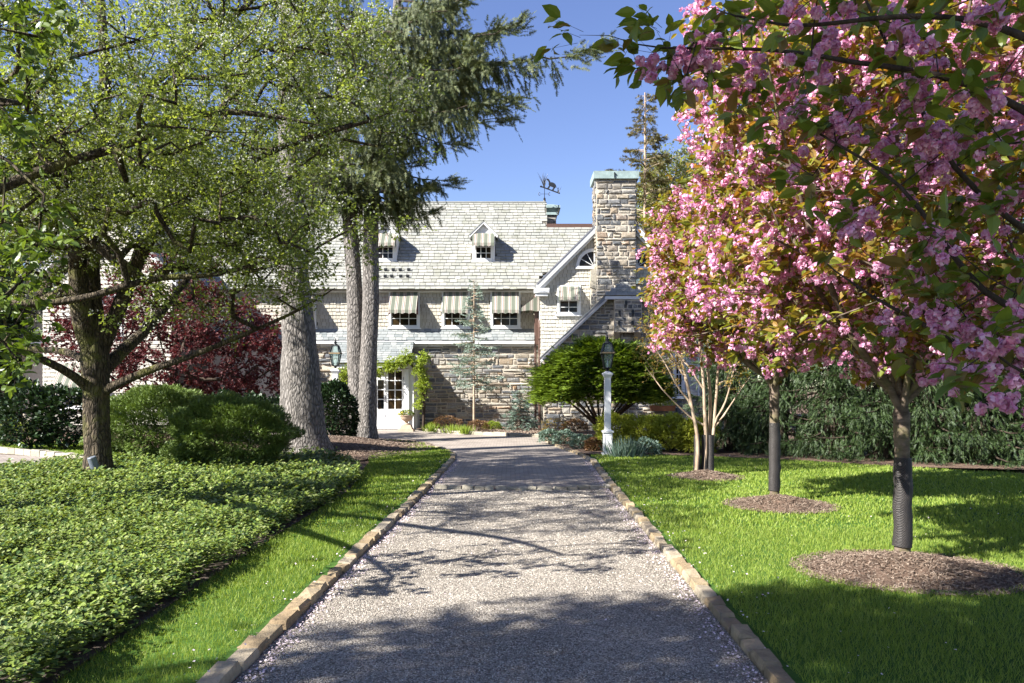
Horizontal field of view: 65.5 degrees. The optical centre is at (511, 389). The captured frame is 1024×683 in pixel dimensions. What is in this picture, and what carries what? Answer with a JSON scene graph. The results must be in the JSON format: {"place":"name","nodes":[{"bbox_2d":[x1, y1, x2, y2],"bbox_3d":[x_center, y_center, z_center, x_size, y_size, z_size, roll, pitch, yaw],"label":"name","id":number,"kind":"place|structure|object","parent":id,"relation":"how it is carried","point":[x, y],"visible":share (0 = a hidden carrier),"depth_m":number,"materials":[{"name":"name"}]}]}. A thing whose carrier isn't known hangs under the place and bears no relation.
{"place":"outdoors","nodes":[
{"label":"outdoors","id":0,"kind":"place"},
{"bbox_2d":[0,441,83,454],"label":"lawn","id":1,"kind":"structure","parent":0,"point":[60,451],"depth_m":20.88,"materials":[{"name":"plant"}]},
{"bbox_2d":[0,418,29,445],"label":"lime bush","id":2,"kind":"object","parent":1,"relation":"on","point":[10,433],"visible":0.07,"depth_m":21.99,"materials":[{"name":"green plant"}]},
{"bbox_2d":[0,375,70,448],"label":"rhododendron","id":3,"kind":"object","parent":1,"relation":"on","point":[8,412],"visible":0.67,"depth_m":20.61,"materials":[{"name":"green plant"}]},
{"bbox_2d":[24,382,82,450],"bbox_3d":[-11.788,0.718,21.006,1.834,1.864,1.773,0,0,0],"label":"rhododendron","id":4,"kind":"object","parent":1,"relation":"on","point":[64,392],"visible":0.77,"depth_m":20.56,"materials":[{"name":"green plant"}]},
{"bbox_2d":[233,488,768,682],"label":"gravel driveway","id":5,"kind":"structure","parent":0,"point":[537,634],"depth_m":5.75,"materials":[{"name":"grey gravel"}]},
{"bbox_2d":[434,484,610,489],"bbox_3d":[0.167,1.573,12.881,2.878,0.095,0.352,0,0,0],"label":"sett border","id":6,"kind":"object","parent":5,"relation":"on","point":[502,487],"visible":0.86,"depth_m":12.79,"materials":[{"name":"stone"}]},
{"bbox_2d":[173,459,999,682],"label":"fallen petals","id":7,"kind":"object","parent":5,"relation":"on","point":[386,537],"visible":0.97,"depth_m":6.38,"materials":[{"name":"plant"}]},
{"bbox_2d":[0,392,1023,682],"bbox_3d":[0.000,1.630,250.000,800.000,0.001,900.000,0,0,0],"label":"ground","id":8,"kind":"structure","parent":0,"point":[364,462],"depth_m":16.33,"materials":[{"name":"brown soil"}]},
{"bbox_2d":[0,268,24,425],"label":"background tree","id":9,"kind":"object","parent":8,"relation":"on","point":[14,342],"visible":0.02,"depth_m":35.17,"materials":[{"name":"green plant"}]},
{"bbox_2d":[0,230,41,409],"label":"background tree","id":10,"kind":"object","parent":8,"relation":"on","point":[10,317],"visible":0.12,"depth_m":32.81,"materials":[{"name":"green plant"}]},
{"bbox_2d":[0,117,43,270],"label":"background tree","id":11,"kind":"object","parent":8,"relation":"on","point":[16,209],"depth_m":41.05,"materials":[{"name":"green plant"}]},
{"bbox_2d":[0,454,47,464],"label":"circular drive","id":12,"kind":"structure","parent":8,"relation":"on","point":[4,458],"depth_m":18.54,"materials":[{"name":"stone"}]},
{"bbox_2d":[0,446,82,457],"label":"stone kerb","id":13,"kind":"structure","parent":8,"relation":"on","point":[27,452],"depth_m":19.55,"materials":[{"name":"grey stone"}]},
{"bbox_2d":[0,121,122,326],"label":"background tree","id":14,"kind":"object","parent":8,"relation":"on","point":[27,189],"visible":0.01,"depth_m":38.56,"materials":[{"name":"green plant"}]},
{"bbox_2d":[24,108,156,260],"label":"background tree","id":15,"kind":"object","parent":8,"relation":"on","point":[117,192],"visible":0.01,"depth_m":43.38,"materials":[{"name":"green plant"}]},
{"bbox_2d":[7,432,173,442],"bbox_3d":[-13.736,1.468,25.599,8.783,0.272,4.494,0,0,0],"label":"mulch mound","id":16,"kind":"object","parent":8,"relation":"on","point":[113,441],"visible":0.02,"depth_m":24.57,"materials":[{"name":"brown soil"}]},
{"bbox_2d":[39,248,281,438],"bbox_3d":[-10.681,-1.532,24.864,8.176,6.472,5.063,0,0,0],"label":"japanese maple","id":17,"kind":"object","parent":16,"relation":"on","point":[208,378],"visible":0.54,"depth_m":24.27,"materials":[{"name":"red plant"}]},
{"bbox_2d":[78,383,215,458],"bbox_3d":[-7.613,0.743,17.015,2.972,1.813,2.346,0,0,0],"label":"yew bush","id":18,"kind":"object","parent":8,"relation":"on","point":[146,400],"visible":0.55,"depth_m":16.28,"materials":[{"name":"green plant"}]},
{"bbox_2d":[0,476,354,682],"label":"garden bed","id":19,"kind":"object","parent":8,"relation":"on","point":[101,644],"visible":0.17,"depth_m":5.76,"materials":[{"name":"soil"}]},
{"bbox_2d":[87,456,99,475],"bbox_3d":[-6.755,1.321,12.865,0.194,0.517,0.134,0,0,-45],"label":"ground spotlight","id":20,"kind":"object","parent":19,"relation":"on","point":[93,461],"visible":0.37,"depth_m":12.81,"materials":[{"name":"grey metal"}]},
{"bbox_2d":[0,446,365,682],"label":"groundcover","id":21,"kind":"object","parent":19,"relation":"on","point":[153,494],"visible":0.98,"depth_m":7.89,"materials":[{"name":"green plant"}]},
{"bbox_2d":[0,0,437,398],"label":"pear tree","id":22,"kind":"object","parent":19,"relation":"on","point":[21,28],"visible":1,"depth_m":9.46,"materials":[{"name":"green plant"}]},
{"bbox_2d":[0,0,451,472],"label":"pear tree","id":23,"kind":"object","parent":19,"relation":"on","point":[95,329],"visible":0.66,"depth_m":12.73,"materials":[{"name":"green plant"}]},
{"bbox_2d":[157,389,305,466],"bbox_3d":[-5.301,0.811,15.162,2.664,1.678,2.280,0,0,0],"label":"yew bush","id":24,"kind":"object","parent":19,"relation":"on","point":[219,411],"visible":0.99,"depth_m":14.61,"materials":[{"name":"green plant"}]},
{"bbox_2d":[133,120,276,195],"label":"background tree","id":25,"kind":"object","parent":8,"relation":"on","point":[222,150],"visible":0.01,"depth_m":45.33,"materials":[{"name":"green plant"}]},
{"bbox_2d":[212,386,245,444],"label":"hedge bush","id":26,"kind":"object","parent":8,"relation":"on","point":[220,390],"visible":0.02,"depth_m":22.90,"materials":[{"name":"green plant"}]},
{"bbox_2d":[52,439,450,682],"bbox_3d":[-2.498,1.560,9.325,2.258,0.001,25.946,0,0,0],"label":"lawn strip","id":27,"kind":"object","parent":8,"relation":"on","point":[324,571],"visible":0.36,"depth_m":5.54,"materials":[{"name":"plant"}]},
{"bbox_2d":[235,389,279,441],"bbox_3d":[-7.406,0.807,23.094,1.452,1.686,1.462,0,0,0],"label":"hedge bush","id":28,"kind":"object","parent":8,"relation":"on","point":[260,396],"visible":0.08,"depth_m":23.01,"materials":[{"name":"green plant"}]},
{"bbox_2d":[246,108,363,198],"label":"background tree","id":29,"kind":"object","parent":8,"relation":"on","point":[273,133],"depth_m":47.00,"materials":[{"name":"green plant"}]},
{"bbox_2d":[196,445,455,682],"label":"stone kerb","id":30,"kind":"structure","parent":8,"relation":"on","point":[234,666],"depth_m":5.73,"materials":[{"name":"stone"}]},
{"bbox_2d":[244,436,417,459],"bbox_3d":[-4.996,1.417,21.003,5.202,0.373,8.038,0,0,0],"label":"mulch mound","id":31,"kind":"object","parent":8,"relation":"on","point":[351,449],"visible":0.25,"depth_m":20.26,"materials":[{"name":"brown wood"}]},
{"bbox_2d":[268,393,279,428],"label":"hedge bush","id":32,"kind":"object","parent":31,"relation":"on","point":[276,400],"visible":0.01,"depth_m":23.01,"materials":[{"name":"green plant"}]},
{"bbox_2d":[250,0,410,453],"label":"spruce tree","id":33,"kind":"object","parent":31,"relation":"on","point":[301,400],"visible":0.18,"depth_m":18.86,"materials":[{"name":"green plant"}]},
{"bbox_2d":[329,338,341,428],"bbox_3d":[-5.163,-0.060,23.298,0.330,2.920,0.334,0,0,0],"label":"lamp post","id":34,"kind":"object","parent":31,"relation":"on","point":[335,371],"visible":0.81,"depth_m":23.22,"materials":[{"name":"white paint"}]},
{"bbox_2d":[321,378,360,436],"bbox_3d":[-5.048,0.647,22.592,1.514,2.018,1.405,0,0,0],"label":"hedge","id":35,"kind":"object","parent":31,"relation":"on","point":[336,390],"visible":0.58,"depth_m":22.29,"materials":[{"name":"green plant"}]},
{"bbox_2d":[256,0,620,438],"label":"spruce tree","id":36,"kind":"object","parent":31,"relation":"on","point":[393,178],"visible":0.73,"depth_m":23.43,"materials":[{"name":"green plant"}]},
{"bbox_2d":[234,426,1023,596],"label":"mulch chips","id":37,"kind":"object","parent":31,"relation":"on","point":[968,561],"visible":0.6,"depth_m":6.88,"materials":[{"name":"brown wood"}]},
{"bbox_2d":[18,171,757,432],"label":"stone house","id":38,"kind":"structure","parent":8,"relation":"on","point":[539,275],"depth_m":32.96,"materials":[{"name":"grey stone"}]},
{"bbox_2d":[53,363,81,409],"bbox_3d":[-16.105,-0.125,29.254,1.300,1.750,0.732,0,0,0],"label":"window","id":39,"kind":"structure","parent":38,"relation":"in","point":[60,378],"depth_m":29.10,"materials":[{"name":"white fabric"}]},
{"bbox_2d":[102,294,123,336],"bbox_3d":[-14.893,-2.775,29.550,0.936,1.650,0.140,0,0,0],"label":"window","id":40,"kind":"structure","parent":38,"relation":"in","point":[114,294],"depth_m":29.57,"materials":[{"name":"white paint"}]},
{"bbox_2d":[311,293,317,328],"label":"window","id":41,"kind":"structure","parent":38,"relation":"in","point":[314,312],"depth_m":33.12,"materials":[{"name":"white paint"}]},
{"bbox_2d":[377,369,385,428],"bbox_3d":[-5.402,0.369,31.969,0.692,2.402,0.062,0,0,0],"label":"door","id":42,"kind":"structure","parent":38,"relation":"in","point":[381,385],"depth_m":31.95,"materials":[{"name":"white paint"}]},
{"bbox_2d":[338,346,432,428],"bbox_3d":[-5.076,-0.066,31.428,3.951,3.388,0.818,0,0,0],"label":"climbing vine","id":43,"kind":"object","parent":38,"relation":"attached to","point":[418,370],"visible":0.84,"depth_m":31.37,"materials":[{"name":"green plant"}]},
{"bbox_2d":[386,369,403,428],"bbox_3d":[-4.690,0.369,31.969,0.712,2.402,0.062,0,0,0],"label":"door","id":44,"kind":"structure","parent":38,"relation":"in","point":[394,380],"depth_m":31.96,"materials":[{"name":"white paint"}]},
{"bbox_2d":[387,291,420,328],"bbox_3d":[-4.481,-3.320,32.844,1.392,1.571,0.752,0,0,0],"label":"window","id":45,"kind":"structure","parent":38,"relation":"in","point":[404,306],"depth_m":33.08,"materials":[{"name":"white paint"}]},
{"bbox_2d":[441,291,470,328],"bbox_3d":[-2.334,-3.320,32.844,1.267,1.571,0.752,0,0,0],"label":"window","id":46,"kind":"structure","parent":38,"relation":"in","point":[452,301],"depth_m":33.06,"materials":[{"name":"white paint"}]},
{"bbox_2d":[490,291,521,328],"bbox_3d":[-0.271,-3.320,32.844,1.350,1.571,0.752,0,0,0],"label":"window","id":47,"kind":"structure","parent":38,"relation":"in","point":[505,306],"depth_m":33.09,"materials":[{"name":"white paint"}]},
{"bbox_2d":[521,297,539,319],"bbox_3d":[0.742,-3.220,32.300,0.770,1.241,1.100,0,0,0],"label":"side window","id":48,"kind":"structure","parent":38,"relation":"in","point":[534,305],"depth_m":31.75,"materials":[{"name":"beige fabric"}]},
{"bbox_2d":[537,172,560,200],"bbox_3d":[1.740,-9.418,37.000,1.138,1.395,0.400,0,0,0],"label":"weather vane","id":49,"kind":"object","parent":38,"relation":"on","point":[552,184],"visible":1,"depth_m":36.98,"materials":[{"name":"black metal"}]},
{"bbox_2d":[556,285,581,315],"bbox_3d":[2.244,-3.524,31.254,1.029,1.217,0.532,0,0,0],"label":"window","id":50,"kind":"structure","parent":38,"relation":"in","point":[568,296],"depth_m":31.43,"materials":[{"name":"white paint"}]},
{"bbox_2d":[575,248,594,268],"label":"quarter window","id":51,"kind":"structure","parent":38,"relation":"in","point":[586,259],"depth_m":31.43,"materials":[{"name":"white paint"}]},
{"bbox_2d":[636,248,649,268],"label":"quarter window","id":52,"kind":"structure","parent":38,"relation":"in","point":[638,265],"depth_m":31.43,"materials":[{"name":"white paint"}]},
{"bbox_2d":[650,400,676,410],"bbox_3d":[5.670,0.565,29.928,1.042,0.453,0.465,0,0,0],"label":"window box","id":53,"kind":"object","parent":38,"relation":"attached to","point":[662,408],"visible":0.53,"depth_m":29.81,"materials":[{"name":"wood"}]},
{"bbox_2d":[672,351,684,398],"bbox_3d":[6.335,-0.593,30.220,0.558,1.857,0.140,0,0,0],"label":"window","id":54,"kind":"structure","parent":38,"relation":"in","point":[676,372],"depth_m":30.22,"materials":[{"name":"white paint"}]},
{"bbox_2d":[242,429,605,487],"bbox_3d":[-3.875,1.594,22.940,11.250,0.001,20.120,0,0,0],"label":"paved court","id":55,"kind":"object","parent":8,"relation":"on","point":[507,461],"visible":0.61,"depth_m":17.76,"materials":[{"name":"stone"}]},
{"bbox_2d":[397,409,414,431],"bbox_3d":[-4.149,1.160,30.701,0.824,0.880,0.653,0,0,0],"label":"urn planter","id":56,"kind":"object","parent":55,"relation":"on","point":[406,426],"visible":1,"depth_m":30.51,"materials":[{"name":"stone"}]},
{"bbox_2d":[423,428,539,436],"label":"stone kerb","id":57,"kind":"structure","parent":55,"relation":"on","point":[499,434],"depth_m":27.79,"materials":[{"name":"grey stone"}]},
{"bbox_2d":[606,92,686,234],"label":"conifer","id":58,"kind":"object","parent":8,"relation":"on","point":[653,161],"visible":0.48,"depth_m":41.70,"materials":[{"name":"green plant"}]},
{"bbox_2d":[546,439,794,682],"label":"stone kerb","id":59,"kind":"structure","parent":8,"relation":"on","point":[766,662],"depth_m":5.96,"materials":[{"name":"stone"}]},
{"bbox_2d":[633,133,727,338],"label":"spring tree","id":60,"kind":"object","parent":8,"relation":"on","point":[679,167],"visible":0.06,"depth_m":43.65,"materials":[{"name":"green plant"}]},
{"bbox_2d":[685,0,810,430],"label":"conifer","id":61,"kind":"object","parent":8,"relation":"on","point":[732,168],"depth_m":29.78,"materials":[{"name":"green plant"}]},
{"bbox_2d":[547,430,1023,469],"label":"side flower bed","id":62,"kind":"object","parent":8,"relation":"on","point":[721,452],"visible":0.29,"depth_m":18.29,"materials":[{"name":"green soil"}]},
{"bbox_2d":[536,428,560,443],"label":"shrub","id":63,"kind":"object","parent":62,"relation":"on","point":[547,432],"visible":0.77,"depth_m":23.46,"materials":[{"name":"green plant"}]},
{"bbox_2d":[549,429,575,444],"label":"shrub","id":64,"kind":"object","parent":62,"relation":"on","point":[559,435],"visible":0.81,"depth_m":22.43,"materials":[{"name":"green plant"}]},
{"bbox_2d":[560,418,590,431],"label":"shrub","id":65,"kind":"object","parent":62,"relation":"on","point":[579,421],"visible":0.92,"depth_m":29.50,"materials":[{"name":"brown plant"}]},
{"bbox_2d":[568,433,592,448],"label":"shrub","id":66,"kind":"object","parent":62,"relation":"on","point":[576,439],"visible":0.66,"depth_m":21.11,"materials":[{"name":"green plant"}]},
{"bbox_2d":[584,436,602,450],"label":"shrub","id":67,"kind":"object","parent":62,"relation":"on","point":[594,441],"visible":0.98,"depth_m":20.27,"materials":[{"name":"brown plant"}]},
{"bbox_2d":[520,333,683,424],"bbox_3d":[2.856,-0.093,25.526,5.265,3.486,4.601,0,0,0],"label":"dome tree","id":68,"kind":"object","parent":62,"relation":"on","point":[568,374],"visible":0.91,"depth_m":24.37,"materials":[{"name":"green plant"}]},
{"bbox_2d":[600,334,614,454],"bbox_3d":[2.298,0.120,19.162,0.330,2.920,0.334,0,0,0],"label":"lamp post","id":69,"kind":"object","parent":62,"relation":"on","point":[607,374],"visible":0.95,"depth_m":19.09,"materials":[{"name":"white paint"}]},
{"bbox_2d":[592,408,641,448],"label":"golden bush","id":70,"kind":"object","parent":62,"relation":"on","point":[615,421],"visible":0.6,"depth_m":20.54,"materials":[{"name":"green plant"}]},
{"bbox_2d":[598,436,638,456],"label":"iris clump","id":71,"kind":"object","parent":62,"relation":"on","point":[614,452],"visible":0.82,"depth_m":18.59,"materials":[{"name":"green plant"}]},
{"bbox_2d":[614,413,674,449],"bbox_3d":[3.472,1.120,20.620,1.695,1.061,1.417,0,0,0],"label":"golden bush","id":72,"kind":"object","parent":62,"relation":"on","point":[637,422],"visible":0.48,"depth_m":20.31,"materials":[{"name":"green plant"}]},
{"bbox_2d":[632,436,664,456],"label":"shrub","id":73,"kind":"object","parent":62,"relation":"on","point":[650,451],"visible":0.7,"depth_m":18.70,"materials":[{"name":"green plant"}]},
{"bbox_2d":[642,411,693,450],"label":"golden bush","id":74,"kind":"object","parent":62,"relation":"on","point":[673,420],"visible":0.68,"depth_m":19.88,"materials":[{"name":"green plant"}]},
{"bbox_2d":[667,415,722,452],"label":"golden bush","id":75,"kind":"object","parent":62,"relation":"on","point":[686,434],"visible":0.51,"depth_m":19.57,"materials":[{"name":"green plant"}]},
{"bbox_2d":[678,327,797,452],"bbox_3d":[5.686,-0.765,20.551,3.458,5.700,3.200,0,0,-35],"label":"cedar tree","id":76,"kind":"object","parent":62,"relation":"on","point":[727,444],"visible":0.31,"depth_m":20.00,"materials":[{"name":"green plant"}]},
{"bbox_2d":[712,209,864,458],"bbox_3d":[6.580,-1.969,19.437,3.500,7.890,3.465,0,0,0],"label":"cedar tree","id":77,"kind":"object","parent":62,"relation":"on","point":[756,415],"visible":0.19,"depth_m":19.18,"materials":[{"name":"green plant"}]},
{"bbox_2d":[755,343,910,460],"bbox_3d":[7.491,-3.000,18.424,3.470,9.949,3.572,0,0,-14],"label":"cedar tree","id":78,"kind":"object","parent":62,"relation":"on","point":[827,414],"visible":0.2,"depth_m":18.20,"materials":[{"name":"green plant"}]},
{"bbox_2d":[798,72,965,464],"bbox_3d":[8.379,-2.796,18.175,3.846,9.506,3.408,0,0,0],"label":"cedar tree","id":79,"kind":"object","parent":62,"relation":"on","point":[878,427],"visible":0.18,"depth_m":17.59,"materials":[{"name":"green plant"}]},
{"bbox_2d":[858,54,1023,468],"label":"cedar tree","id":80,"kind":"object","parent":62,"relation":"on","point":[929,406],"visible":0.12,"depth_m":16.91,"materials":[{"name":"green plant"}]},
{"bbox_2d":[910,45,1023,471],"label":"cedar tree","id":81,"kind":"object","parent":62,"relation":"on","point":[976,421],"visible":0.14,"depth_m":16.68,"materials":[{"name":"green plant"}]},
{"bbox_2d":[944,163,1023,464],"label":"cedar tree","id":82,"kind":"object","parent":62,"relation":"on","point":[1017,443],"visible":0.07,"depth_m":16.71,"materials":[{"name":"green plant"}]},
{"bbox_2d":[0,0,1023,391],"label":"sky","id":83,"kind":"structure","parent":0,"point":[576,133],"materials":[{"name":"blue"}]},
{"bbox_2d":[590,453,1023,682],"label":"lawn","id":84,"kind":"structure","parent":0,"point":[794,676],"depth_m":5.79,"materials":[{"name":"plant"}]},
{"bbox_2d":[607,434,652,457],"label":"iris clump","id":85,"kind":"object","parent":84,"relation":"on","point":[632,454],"visible":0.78,"depth_m":18.51,"materials":[{"name":"green plant"}]},
{"bbox_2d":[672,470,736,480],"bbox_3d":[3.511,1.510,14.266,1.284,0.189,1.410,0,0,0],"label":"mulch mound","id":86,"kind":"object","parent":84,"relation":"on","point":[705,475],"visible":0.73,"depth_m":14.06,"materials":[{"name":"brown wood"}]},
{"bbox_2d":[628,266,763,470],"bbox_3d":[3.379,-0.377,14.648,2.497,4.079,1.961,0,0,0],"label":"crape myrtle","id":87,"kind":"object","parent":86,"relation":"on","point":[704,456],"visible":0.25,"depth_m":14.56,"materials":[{"name":"beige plant"}]},
{"bbox_2d":[534,0,1023,428],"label":"cherry tree","id":88,"kind":"object","parent":84,"relation":"on","point":[955,144],"visible":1,"depth_m":3.51,"materials":[{"name":"pink plant"}]},
{"bbox_2d":[733,494,834,513],"bbox_3d":[3.689,1.507,10.742,1.429,0.193,1.500,0,0,0],"label":"mulch mound","id":89,"kind":"object","parent":84,"relation":"on","point":[766,505],"visible":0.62,"depth_m":10.44,"materials":[{"name":"brown wood"}]},
{"bbox_2d":[631,108,926,493],"bbox_3d":[3.852,-1.348,11.224,4.403,5.696,3.815,0,0,0],"label":"cherry tree","id":90,"kind":"object","parent":89,"relation":"on","point":[664,245],"visible":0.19,"depth_m":10.76,"materials":[{"name":"pink plant"}]},
{"bbox_2d":[807,551,1023,592],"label":"mulch mound","id":91,"kind":"object","parent":84,"relation":"on","point":[886,580],"visible":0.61,"depth_m":6.53,"materials":[{"name":"brown wood"}]},
{"bbox_2d":[664,0,1023,551],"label":"cherry tree","id":92,"kind":"object","parent":91,"relation":"on","point":[751,254],"visible":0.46,"depth_m":6.32,"materials":[{"name":"pink plant"}]},
{"label":"house flower bed","id":93,"kind":"structure","parent":0,"visible":0},
{"bbox_2d":[420,423,441,431],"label":"daylily clump","id":94,"kind":"object","parent":93,"relation":"on","point":[430,428],"visible":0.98,"depth_m":29.70,"materials":[{"name":"green plant"}]},
{"bbox_2d":[426,421,440,428],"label":"shrub","id":95,"kind":"object","parent":93,"relation":"on","point":[435,423],"visible":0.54,"depth_m":31.60,"materials":[{"name":"green plant"}]},
{"bbox_2d":[431,415,462,427],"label":"shrub","id":96,"kind":"object","parent":93,"relation":"on","point":[446,420],"visible":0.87,"depth_m":31.61,"materials":[{"name":"brown plant"}]},
{"bbox_2d":[439,423,461,432],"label":"daylily clump","id":97,"kind":"object","parent":93,"relation":"on","point":[451,428],"visible":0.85,"depth_m":29.01,"materials":[{"name":"green plant"}]},
{"bbox_2d":[456,424,479,433],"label":"daylily clump","id":98,"kind":"object","parent":93,"relation":"on","point":[464,430],"visible":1,"depth_m":28.39,"materials":[{"name":"green plant"}]},
{"bbox_2d":[447,280,510,428],"bbox_3d":[-1.437,-1.276,31.093,2.741,6.052,2.646,0,0,-31],"label":"blue cedar","id":99,"kind":"object","parent":93,"relation":"on","point":[464,362],"visible":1,"depth_m":30.91,"materials":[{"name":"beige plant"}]},
{"bbox_2d":[467,419,490,430],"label":"shrub","id":100,"kind":"object","parent":93,"relation":"on","point":[484,424],"visible":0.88,"depth_m":29.48,"materials":[{"name":"brown plant"}]},
{"bbox_2d":[483,421,501,428],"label":"shrub","id":101,"kind":"object","parent":93,"relation":"on","point":[496,423],"visible":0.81,"depth_m":30.84,"materials":[{"name":"green plant"}]},
{"bbox_2d":[500,385,540,430],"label":"conifer","id":102,"kind":"object","parent":93,"relation":"on","point":[513,415],"visible":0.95,"depth_m":30.36,"materials":[{"name":"green plant"}]},
{"bbox_2d":[541,418,569,430],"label":"shrub","id":103,"kind":"object","parent":93,"relation":"on","point":[554,421],"visible":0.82,"depth_m":28.97,"materials":[{"name":"orange plant"}]}
]}

